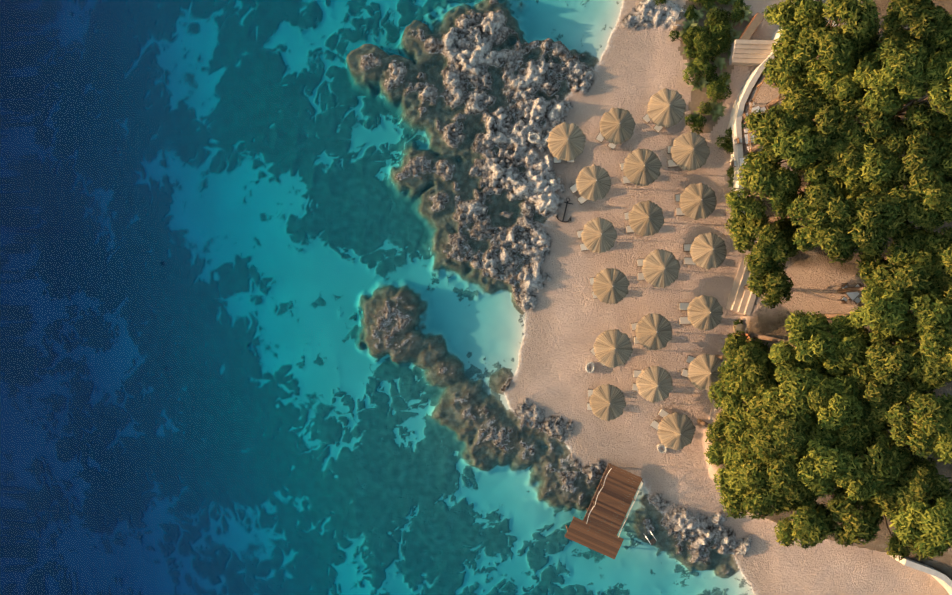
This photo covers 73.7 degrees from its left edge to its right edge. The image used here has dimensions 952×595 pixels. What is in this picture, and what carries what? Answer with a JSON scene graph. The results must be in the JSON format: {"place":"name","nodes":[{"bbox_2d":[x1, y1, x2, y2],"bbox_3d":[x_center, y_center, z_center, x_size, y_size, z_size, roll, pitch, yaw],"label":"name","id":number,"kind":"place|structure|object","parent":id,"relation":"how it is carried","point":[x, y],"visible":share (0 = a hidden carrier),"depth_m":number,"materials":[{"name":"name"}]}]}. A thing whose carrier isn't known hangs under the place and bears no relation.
{"place":"outdoors","nodes":[
{"label":"outdoors","id":0,"kind":"place"},
{"bbox_2d":[0,0,951,594],"bbox_3d":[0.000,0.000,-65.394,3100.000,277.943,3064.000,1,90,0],"label":"coastal terrain","id":1,"kind":"structure","parent":0,"point":[536,262],"depth_m":59.89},
{"bbox_2d":[0,0,751,594],"bbox_3d":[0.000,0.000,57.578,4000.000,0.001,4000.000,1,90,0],"label":"sea water surface","id":2,"kind":"object","parent":1,"relation":"on","point":[276,300],"visible":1,"depth_m":57.58,"materials":[{"name":"liquid"}]},
{"bbox_2d":[547,122,585,160],"bbox_3d":[7.902,-13.595,55.842,3.431,3.435,3.399,-15,92,1],"label":"beach umbrella","id":3,"kind":"object","parent":1,"relation":"on","point":[566,141],"visible":1,"depth_m":55.02,"materials":[{"name":"beige fabric"}]},
{"bbox_2d":[576,164,610,200],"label":"beach umbrella","id":4,"kind":"object","parent":1,"relation":"on","point":[593,182],"visible":1,"depth_m":55.05,"materials":[{"name":"beige fabric"}]},
{"bbox_2d":[581,217,616,252],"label":"beach umbrella","id":5,"kind":"object","parent":1,"relation":"on","point":[598,234],"visible":1,"depth_m":54.95,"materials":[{"name":"beige fabric"}]},
{"bbox_2d":[565,463,643,558],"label":"wooden jetty","id":6,"kind":"object","parent":1,"relation":"on","point":[594,538],"visible":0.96,"depth_m":56.80,"materials":[{"name":"brown wood"}]},
{"bbox_2d":[589,384,625,420],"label":"beach umbrella","id":7,"kind":"object","parent":1,"relation":"on","point":[607,402],"visible":1,"depth_m":55.01,"materials":[{"name":"beige fabric"}]},
{"bbox_2d":[592,268,629,304],"bbox_3d":[11.727,-1.003,55.592,3.228,3.321,3.258,-15,91,3],"label":"beach umbrella","id":8,"kind":"object","parent":1,"relation":"on","point":[610,286],"visible":1,"depth_m":54.80,"materials":[{"name":"beige fabric"}]},
{"bbox_2d":[594,329,632,367],"bbox_3d":[11.917,4.422,55.600,3.433,3.405,3.401,8,87,2],"label":"beach umbrella","id":9,"kind":"object","parent":1,"relation":"on","point":[613,348],"visible":1,"depth_m":54.79,"materials":[{"name":"beige fabric"}]},
{"bbox_2d":[600,108,635,144],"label":"beach umbrella","id":10,"kind":"object","parent":1,"relation":"on","point":[617,125],"visible":1,"depth_m":54.90,"materials":[{"name":"beige fabric"}]},
{"bbox_2d":[623,148,661,185],"bbox_3d":[14.442,-11.297,55.524,3.328,3.290,3.359,-13,91,3],"label":"beach umbrella","id":11,"kind":"object","parent":1,"relation":"on","point":[641,167],"visible":1,"depth_m":54.74,"materials":[{"name":"beige fabric"}]},
{"bbox_2d":[628,200,664,235],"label":"beach umbrella","id":12,"kind":"object","parent":1,"relation":"on","point":[646,218],"visible":1,"depth_m":54.66,"materials":[{"name":"beige fabric"}]},
{"bbox_2d":[635,313,671,349],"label":"beach umbrella","id":13,"kind":"object","parent":1,"relation":"on","point":[653,331],"visible":1,"depth_m":54.60,"materials":[{"name":"beige fabric"}]},
{"bbox_2d":[636,366,672,402],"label":"beach umbrella","id":14,"kind":"object","parent":1,"relation":"on","point":[654,384],"visible":1,"depth_m":54.61,"materials":[{"name":"beige fabric"}]},
{"bbox_2d":[641,249,679,287],"bbox_3d":[15.960,-2.527,55.428,3.400,3.260,3.432,-12,92,-2],"label":"beach umbrella","id":15,"kind":"object","parent":1,"relation":"on","point":[661,268],"visible":1,"depth_m":54.64,"materials":[{"name":"beige fabric"}]},
{"bbox_2d":[647,88,685,127],"bbox_3d":[16.545,-16.436,55.582,3.424,3.442,3.392,-9,92,3],"label":"beach umbrella","id":16,"kind":"object","parent":1,"relation":"on","point":[666,107],"visible":1,"depth_m":54.76,"materials":[{"name":"beige fabric"}]},
{"bbox_2d":[657,412,695,449],"bbox_3d":[17.407,11.595,55.690,3.363,3.414,3.332,-7,92,-1],"label":"beach umbrella","id":17,"kind":"object","parent":1,"relation":"on","point":[676,430],"visible":1,"depth_m":54.87,"materials":[{"name":"beige fabric"}]},
{"bbox_2d":[670,131,709,170],"bbox_3d":[18.528,-12.646,55.389,3.380,3.292,3.412,1,91,3],"label":"beach umbrella","id":18,"kind":"object","parent":1,"relation":"on","point":[689,151],"visible":1,"depth_m":54.60,"materials":[{"name":"beige fabric"}]},
{"bbox_2d":[681,26,701,46],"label":"shrub","id":19,"kind":"object","parent":1,"relation":"on","point":[687,41],"visible":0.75,"depth_m":56.43,"materials":[{"name":"green plant"}]},
{"bbox_2d":[682,59,712,85],"bbox_3d":[19.602,-19.892,56.318,2.866,1.494,1.811,-28,90,0],"label":"shrub","id":20,"kind":"object","parent":1,"relation":"on","point":[699,72],"visible":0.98,"depth_m":55.98,"materials":[{"name":"green plant"}]},
{"bbox_2d":[679,183,716,219],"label":"beach umbrella","id":21,"kind":"object","parent":1,"relation":"on","point":[698,201],"visible":1,"depth_m":54.43,"materials":[{"name":"beige fabric"}]},
{"bbox_2d":[684,101,711,134],"bbox_3d":[19.649,-16.043,56.437,2.016,1.309,3.210,22,90,0],"label":"shrub","id":22,"kind":"object","parent":1,"relation":"on","point":[696,121],"visible":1,"depth_m":56.19,"materials":[{"name":"green plant"}]},
{"bbox_2d":[687,295,722,330],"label":"beach umbrella","id":23,"kind":"object","parent":1,"relation":"on","point":[705,313],"visible":1,"depth_m":54.20,"materials":[{"name":"beige fabric"}]},
{"bbox_2d":[688,354,723,390],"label":"beach umbrella","id":24,"kind":"object","parent":1,"relation":"on","point":[703,372],"visible":0.88,"depth_m":54.42,"materials":[{"name":"beige fabric"}]},
{"bbox_2d":[693,38,719,61],"bbox_3d":[20.522,-21.987,56.451,2.465,1.521,2.233,1,90,0],"label":"shrub","id":25,"kind":"object","parent":1,"relation":"on","point":[708,53],"visible":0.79,"depth_m":56.10,"materials":[{"name":"green plant"}]},
{"bbox_2d":[690,232,726,269],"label":"beach umbrella","id":26,"kind":"object","parent":1,"relation":"on","point":[708,251],"visible":1,"depth_m":54.39,"materials":[{"name":"beige fabric"}]},
{"bbox_2d":[692,30,730,55],"bbox_3d":[20.908,-22.600,56.386,3.533,1.642,2.364,1,90,0],"label":"shrub","id":27,"kind":"object","parent":1,"relation":"on","point":[700,34],"visible":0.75,"depth_m":56.00,"materials":[{"name":"green plant"}]},
{"bbox_2d":[673,0,753,132],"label":"vegetation","id":28,"kind":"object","parent":1,"relation":"on","point":[698,96],"depth_m":57.04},
{"bbox_2d":[706,100,726,121],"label":"agave","id":29,"kind":"object","parent":28,"relation":"on","point":[718,111],"visible":0.96,"depth_m":56.50,"materials":[{"name":"green plant"}]},
{"bbox_2d":[725,5,752,25],"bbox_3d":[23.845,-25.345,56.962,2.174,1.088,2.444,45,90,0],"label":"agave","id":30,"kind":"object","parent":28,"relation":"on","point":[746,14],"visible":0.4,"depth_m":56.80,"materials":[{"name":"green plant"}]},
{"bbox_2d":[703,6,731,29],"bbox_3d":[21.559,-24.671,56.597,2.563,1.533,2.329,1,90,0],"label":"shrub","id":31,"kind":"object","parent":1,"relation":"on","point":[717,18],"visible":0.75,"depth_m":56.33,"materials":[{"name":"green plant"}]},
{"bbox_2d":[705,21,732,45],"bbox_3d":[21.628,-23.268,56.566,2.495,1.418,2.839,1,90,0],"label":"shrub","id":32,"kind":"object","parent":1,"relation":"on","point":[714,29],"visible":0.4,"depth_m":56.15,"materials":[{"name":"green plant"}]},
{"bbox_2d":[707,80,731,99],"bbox_3d":[21.506,-18.313,56.281,2.363,1.375,1.571,24,90,0],"label":"shrub","id":33,"kind":"object","parent":1,"relation":"on","point":[723,89],"visible":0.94,"depth_m":55.95,"materials":[{"name":"green plant"}]},
{"bbox_2d":[697,410,747,464],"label":"pine tree","id":34,"kind":"object","parent":1,"relation":"on","point":[718,428],"visible":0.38,"depth_m":51.38,"materials":[{"name":"green plant"}]},
{"bbox_2d":[715,135,733,153],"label":"bush","id":35,"kind":"object","parent":1,"relation":"on","point":[727,146],"visible":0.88,"depth_m":56.09,"materials":[{"name":"green plant"}]},
{"bbox_2d":[704,441,757,509],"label":"pine tree","id":36,"kind":"object","parent":1,"relation":"on","point":[725,481],"visible":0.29,"depth_m":50.25,"materials":[{"name":"green plant"}]},
{"bbox_2d":[708,375,763,441],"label":"pine tree","id":37,"kind":"object","parent":1,"relation":"on","point":[728,404],"visible":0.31,"depth_m":50.69,"materials":[{"name":"green plant"}]},
{"bbox_2d":[716,330,769,380],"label":"pine tree","id":38,"kind":"object","parent":1,"relation":"on","point":[744,345],"visible":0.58,"depth_m":51.11,"materials":[{"name":"green plant"}]},
{"bbox_2d":[734,126,757,151],"bbox_3d":[23.578,-13.699,54.958,1.768,0.930,1.768,35,90,0],"label":"dining set","id":39,"kind":"object","parent":1,"relation":"on","point":[738,139],"visible":0.75,"depth_m":54.68,"materials":[{"name":"white wood"}]},
{"bbox_2d":[724,413,772,472],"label":"pine tree","id":40,"kind":"object","parent":1,"relation":"on","point":[740,457],"visible":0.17,"depth_m":49.69,"materials":[{"name":"green plant"}]},
{"bbox_2d":[722,483,777,519],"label":"pine tree","id":41,"kind":"object","parent":1,"relation":"on","point":[750,503],"visible":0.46,"depth_m":49.18,"materials":[{"name":"green plant"}]},
{"bbox_2d":[725,39,775,315],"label":"stone steps","id":42,"kind":"structure","parent":1,"relation":"on","point":[741,299],"depth_m":56.17,"materials":[{"name":"stone"}]},
{"bbox_2d":[721,342,781,400],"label":"pine tree","id":43,"kind":"object","parent":1,"relation":"on","point":[757,375],"visible":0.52,"depth_m":50.09,"materials":[{"name":"green plant"}]},
{"bbox_2d":[739,13,763,39],"bbox_3d":[24.387,-23.780,56.731,0.750,1.320,2.966,34,90,0],"label":"corten planter","id":44,"kind":"object","parent":1,"relation":"on","point":[756,20],"visible":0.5,"depth_m":56.07,"materials":[{"name":"metal"}]},
{"bbox_2d":[724,211,801,277],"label":"pine tree","id":45,"kind":"object","parent":1,"relation":"on","point":[772,247],"visible":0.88,"depth_m":51.49,"materials":[{"name":"green plant"}]},
{"bbox_2d":[726,149,805,220],"bbox_3d":[23.378,-8.932,52.451,7.051,8.288,5.730,1,90,0],"label":"pine tree","id":46,"kind":"object","parent":1,"relation":"on","point":[778,189],"visible":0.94,"depth_m":49.55,"materials":[{"name":"green plant"}]},
{"bbox_2d":[743,269,793,308],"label":"pine tree","id":47,"kind":"object","parent":1,"relation":"on","point":[776,286],"visible":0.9,"depth_m":51.91,"materials":[{"name":"green plant"}]},
{"bbox_2d":[728,413,811,497],"bbox_3d":[22.708,11.925,50.765,6.287,9.461,6.267,1,90,0],"label":"pine tree","id":48,"kind":"object","parent":1,"relation":"on","point":[780,477],"visible":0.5,"depth_m":47.49,"materials":[{"name":"green plant"}]},
{"bbox_2d":[728,0,814,214],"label":"stone wall","id":49,"kind":"structure","parent":1,"relation":"on","point":[736,115],"depth_m":55.35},
{"bbox_2d":[744,103,800,161],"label":"pine tree","id":50,"kind":"object","parent":1,"relation":"on","point":[764,125],"visible":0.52,"depth_m":48.70,"materials":[{"name":"green plant"}]},
{"bbox_2d":[738,399,808,460],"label":"pine tree","id":51,"kind":"object","parent":1,"relation":"on","point":[784,435],"visible":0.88,"depth_m":46.66,"materials":[{"name":"green plant"}]},
{"bbox_2d":[746,377,803,429],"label":"pine tree","id":52,"kind":"object","parent":1,"relation":"on","point":[755,414],"visible":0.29,"depth_m":48.91,"materials":[{"name":"green plant"}]},
{"bbox_2d":[751,122,818,175],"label":"pine tree","id":53,"kind":"object","parent":1,"relation":"on","point":[798,148],"visible":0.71,"depth_m":47.51,"materials":[{"name":"green plant"}]},
{"bbox_2d":[759,470,817,515],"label":"pine tree","id":54,"kind":"object","parent":1,"relation":"on","point":[798,498],"visible":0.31,"depth_m":48.13,"materials":[{"name":"green plant"}]},
{"bbox_2d":[744,356,834,429],"bbox_3d":[24.548,7.305,50.849,6.866,9.844,6.478,1,90,0],"label":"pine tree","id":55,"kind":"object","parent":1,"relation":"on","point":[794,385],"visible":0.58,"depth_m":46.87,"materials":[{"name":"green plant"}]},
{"bbox_2d":[754,309,834,373],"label":"pine tree","id":56,"kind":"object","parent":1,"relation":"on","point":[809,341],"visible":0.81,"depth_m":48.20,"materials":[{"name":"green plant"}]},
{"bbox_2d":[762,55,827,121],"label":"pine tree","id":57,"kind":"object","parent":1,"relation":"on","point":[791,85],"visible":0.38,"depth_m":49.67,"materials":[{"name":"green plant"}]},
{"bbox_2d":[762,0,831,58],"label":"pine tree","id":58,"kind":"object","parent":1,"relation":"on","point":[795,18],"visible":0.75,"depth_m":51.40,"materials":[{"name":"green plant"}]},
{"bbox_2d":[756,418,849,493],"bbox_3d":[24.660,12.032,49.962,6.159,9.913,5.887,-35,90,0],"label":"pine tree","id":59,"kind":"object","parent":1,"relation":"on","point":[822,469],"visible":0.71,"depth_m":46.04,"materials":[{"name":"green plant"}]},
{"bbox_2d":[774,497,836,549],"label":"pine tree","id":60,"kind":"object","parent":1,"relation":"on","point":[809,527],"visible":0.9,"depth_m":48.19,"materials":[{"name":"green plant"}]},
{"bbox_2d":[769,180,852,230],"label":"pine tree","id":61,"kind":"object","parent":1,"relation":"on","point":[833,206],"visible":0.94,"depth_m":46.83,"materials":[{"name":"green plant"}]},
{"bbox_2d":[772,23,852,85],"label":"pine tree","id":62,"kind":"object","parent":1,"relation":"on","point":[832,43],"visible":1,"depth_m":47.06,"materials":[{"name":"green plant"}]},
{"bbox_2d":[783,88,841,160],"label":"pine tree","id":63,"kind":"object","parent":1,"relation":"on","point":[805,109],"visible":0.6,"depth_m":47.96,"materials":[{"name":"green plant"}]},
{"bbox_2d":[792,195,856,265],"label":"pine tree","id":64,"kind":"object","parent":1,"relation":"on","point":[834,236],"visible":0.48,"depth_m":47.95,"materials":[{"name":"green plant"}]},
{"bbox_2d":[798,158,850,199],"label":"pine tree","id":65,"kind":"object","parent":1,"relation":"on","point":[815,172],"visible":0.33,"depth_m":48.70,"materials":[{"name":"green plant"}]},
{"bbox_2d":[798,369,862,433],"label":"pine tree","id":66,"kind":"object","parent":1,"relation":"on","point":[842,406],"visible":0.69,"depth_m":46.09,"materials":[{"name":"green plant"}]},
{"bbox_2d":[797,55,868,108],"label":"pine tree","id":67,"kind":"object","parent":1,"relation":"on","point":[844,83],"visible":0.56,"depth_m":48.01,"materials":[{"name":"green plant"}]},
{"bbox_2d":[802,120,869,181],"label":"pine tree","id":68,"kind":"object","parent":1,"relation":"on","point":[847,155],"visible":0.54,"depth_m":47.69,"materials":[{"name":"green plant"}]},
{"bbox_2d":[806,311,879,379],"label":"pine tree","id":69,"kind":"object","parent":1,"relation":"on","point":[860,341],"visible":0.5,"depth_m":48.02,"materials":[{"name":"green plant"}]},
{"bbox_2d":[811,0,880,63],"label":"pine tree","id":70,"kind":"object","parent":1,"relation":"on","point":[862,22],"visible":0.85,"depth_m":46.45,"materials":[{"name":"green plant"}]},
{"bbox_2d":[810,445,883,502],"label":"pine tree","id":71,"kind":"object","parent":1,"relation":"on","point":[856,479],"visible":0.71,"depth_m":45.61,"materials":[{"name":"green plant"}]},
{"bbox_2d":[827,417,873,457],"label":"pine tree","id":72,"kind":"object","parent":1,"relation":"on","point":[854,438],"visible":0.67,"depth_m":46.81,"materials":[{"name":"green plant"}]},
{"bbox_2d":[840,283,863,303],"bbox_3d":[31.837,-0.326,53.895,1.768,0.930,1.768,2,90,0],"label":"dining set","id":73,"kind":"object","parent":1,"relation":"on","point":[852,296],"visible":0.75,"depth_m":53.72,"materials":[{"name":"grey wood"}]},
{"bbox_2d":[825,483,885,547],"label":"pine tree","id":74,"kind":"object","parent":1,"relation":"on","point":[859,526],"visible":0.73,"depth_m":47.44,"materials":[{"name":"green plant"}]},
{"bbox_2d":[806,189,906,259],"bbox_3d":[28.985,-6.564,50.262,6.348,10.349,6.669,14,90,0],"label":"pine tree","id":75,"kind":"object","parent":1,"relation":"on","point":[870,212],"visible":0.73,"depth_m":46.21,"materials":[{"name":"green plant"}]},
{"bbox_2d":[813,53,900,120],"bbox_3d":[29.579,-15.978,49.973,4.694,9.866,5.231,1,90,0],"label":"pine tree","id":76,"kind":"object","parent":1,"relation":"on","point":[874,98],"visible":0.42,"depth_m":46.36,"materials":[{"name":"green plant"}]},
{"bbox_2d":[826,97,900,159],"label":"pine tree","id":77,"kind":"object","parent":1,"relation":"on","point":[856,134],"visible":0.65,"depth_m":47.40,"materials":[{"name":"green plant"}]},
{"bbox_2d":[821,280,910,340],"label":"pine tree","id":78,"kind":"object","parent":1,"relation":"on","point":[884,311],"visible":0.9,"depth_m":46.30,"materials":[{"name":"green plant"}]},
{"bbox_2d":[841,139,904,203],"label":"pine tree","id":79,"kind":"object","parent":1,"relation":"on","point":[865,173],"visible":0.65,"depth_m":47.12,"materials":[{"name":"green plant"}]},
{"bbox_2d":[831,325,915,386],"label":"pine tree","id":80,"kind":"object","parent":1,"relation":"on","point":[893,364],"visible":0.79,"depth_m":45.71,"materials":[{"name":"green plant"}]},
{"bbox_2d":[840,354,916,428],"bbox_3d":[29.799,7.175,50.118,5.682,9.640,5.875,1,90,0],"label":"pine tree","id":81,"kind":"object","parent":1,"relation":"on","point":[880,401],"visible":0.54,"depth_m":46.04,"materials":[{"name":"green plant"}]},
{"bbox_2d":[837,28,927,90],"bbox_3d":[30.546,-17.536,49.733,5.776,10.132,5.306,1,90,0],"label":"pine tree","id":82,"kind":"object","parent":1,"relation":"on","point":[887,45],"visible":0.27,"depth_m":46.12,"materials":[{"name":"green plant"}]},
{"bbox_2d":[856,424,910,490],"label":"pine tree","id":83,"kind":"object","parent":1,"relation":"on","point":[890,464],"visible":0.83,"depth_m":45.74,"materials":[{"name":"green plant"}]},
{"bbox_2d":[837,254,932,308],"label":"pine tree","id":84,"kind":"object","parent":1,"relation":"on","point":[911,281],"visible":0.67,"depth_m":47.05,"materials":[{"name":"green plant"}]},
{"bbox_2d":[863,182,908,239],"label":"pine tree","id":85,"kind":"object","parent":1,"relation":"on","point":[881,193],"visible":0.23,"depth_m":47.10,"materials":[{"name":"green plant"}]},
{"bbox_2d":[860,468,921,522],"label":"pine tree","id":86,"kind":"object","parent":1,"relation":"on","point":[903,496],"visible":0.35,"depth_m":46.19,"materials":[{"name":"green plant"}]},
{"bbox_2d":[857,48,929,115],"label":"pine tree","id":87,"kind":"object","parent":1,"relation":"on","point":[904,70],"visible":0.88,"depth_m":44.96,"materials":[{"name":"green plant"}]},
{"bbox_2d":[860,119,950,190],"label":"pine tree","id":88,"kind":"object","parent":1,"relation":"on","point":[924,151],"visible":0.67,"depth_m":46.46,"materials":[{"name":"green plant"}]},
{"bbox_2d":[862,0,950,62],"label":"pine tree","id":89,"kind":"object","parent":1,"relation":"on","point":[924,19],"visible":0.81,"depth_m":46.34,"materials":[{"name":"green plant"}]},
{"bbox_2d":[861,442,951,517],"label":"pine tree","id":90,"kind":"object","parent":1,"relation":"on","point":[930,485],"visible":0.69,"depth_m":45.60,"materials":[{"name":"green plant"}]},
{"bbox_2d":[861,289,951,343],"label":"pine tree","id":91,"kind":"object","parent":1,"relation":"on","point":[933,308],"visible":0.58,"depth_m":46.00,"materials":[{"name":"green plant"}]},
{"bbox_2d":[869,220,945,285],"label":"pine tree","id":92,"kind":"object","parent":1,"relation":"on","point":[908,240],"visible":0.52,"depth_m":47.84,"materials":[{"name":"green plant"}]},
{"bbox_2d":[864,388,951,458],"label":"pine tree","id":93,"kind":"object","parent":1,"relation":"on","point":[930,415],"visible":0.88,"depth_m":44.60,"materials":[{"name":"green plant"}]},
{"bbox_2d":[893,340,936,392],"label":"pine tree","id":94,"kind":"object","parent":1,"relation":"on","point":[920,384],"visible":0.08,"depth_m":46.29,"materials":[{"name":"green plant"}]},
{"bbox_2d":[883,511,951,560],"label":"pine tree","id":95,"kind":"object","parent":1,"relation":"on","point":[898,547],"visible":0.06,"depth_m":47.52,"materials":[{"name":"green plant"}]},
{"bbox_2d":[888,160,951,231],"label":"pine tree","id":96,"kind":"object","parent":1,"relation":"on","point":[935,200],"visible":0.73,"depth_m":46.09,"materials":[{"name":"green plant"}]},
{"bbox_2d":[889,494,951,558],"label":"pine tree","id":97,"kind":"object","parent":1,"relation":"on","point":[932,533],"visible":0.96,"depth_m":45.01,"materials":[{"name":"green plant"}]},
{"bbox_2d":[889,226,951,283],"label":"pine tree","id":98,"kind":"object","parent":1,"relation":"on","point":[944,256],"visible":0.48,"depth_m":47.33,"materials":[{"name":"green plant"}]},
{"bbox_2d":[892,317,951,391],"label":"pine tree","id":99,"kind":"object","parent":1,"relation":"on","point":[936,343],"visible":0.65,"depth_m":44.56,"materials":[{"name":"green plant"}]},
{"bbox_2d":[892,333,951,388],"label":"pine tree","id":100,"kind":"object","parent":1,"relation":"on","point":[938,382],"visible":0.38,"depth_m":45.42,"materials":[{"name":"green plant"}]},
{"bbox_2d":[892,555,951,594],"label":"stone wall","id":101,"kind":"structure","parent":1,"relation":"on","point":[944,581],"depth_m":54.98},
{"bbox_2d":[895,50,951,136],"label":"pine tree","id":102,"kind":"object","parent":1,"relation":"on","point":[938,70],"visible":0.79,"depth_m":44.91,"materials":[{"name":"green plant"}]},
{"bbox_2d":[902,84,951,135],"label":"pine tree","id":103,"kind":"object","parent":1,"relation":"on","point":[917,116],"visible":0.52,"depth_m":46.76,"materials":[{"name":"green plant"}]},
{"bbox_2d":[905,393,951,464],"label":"pine tree","id":104,"kind":"object","parent":1,"relation":"on","point":[942,448],"visible":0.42,"depth_m":44.32,"materials":[{"name":"green plant"}]},
{"bbox_2d":[906,171,951,224],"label":"pine tree","id":105,"kind":"object","parent":1,"relation":"on","point":[946,215],"visible":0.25,"depth_m":46.76,"materials":[{"name":"green plant"}]},
{"bbox_2d":[911,272,951,319],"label":"pine tree","id":106,"kind":"object","parent":1,"relation":"on","point":[943,286],"visible":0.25,"depth_m":47.24,"materials":[{"name":"green plant"}]},
{"bbox_2d":[925,11,951,73],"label":"pine tree","id":107,"kind":"object","parent":1,"relation":"on","point":[943,41],"visible":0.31,"depth_m":46.60,"materials":[{"name":"green plant"}]},
{"bbox_2d":[935,130,951,178],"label":"pine tree","id":108,"kind":"object","parent":1,"relation":"on","point":[947,162],"visible":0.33,"depth_m":46.48,"materials":[{"name":"green plant"}]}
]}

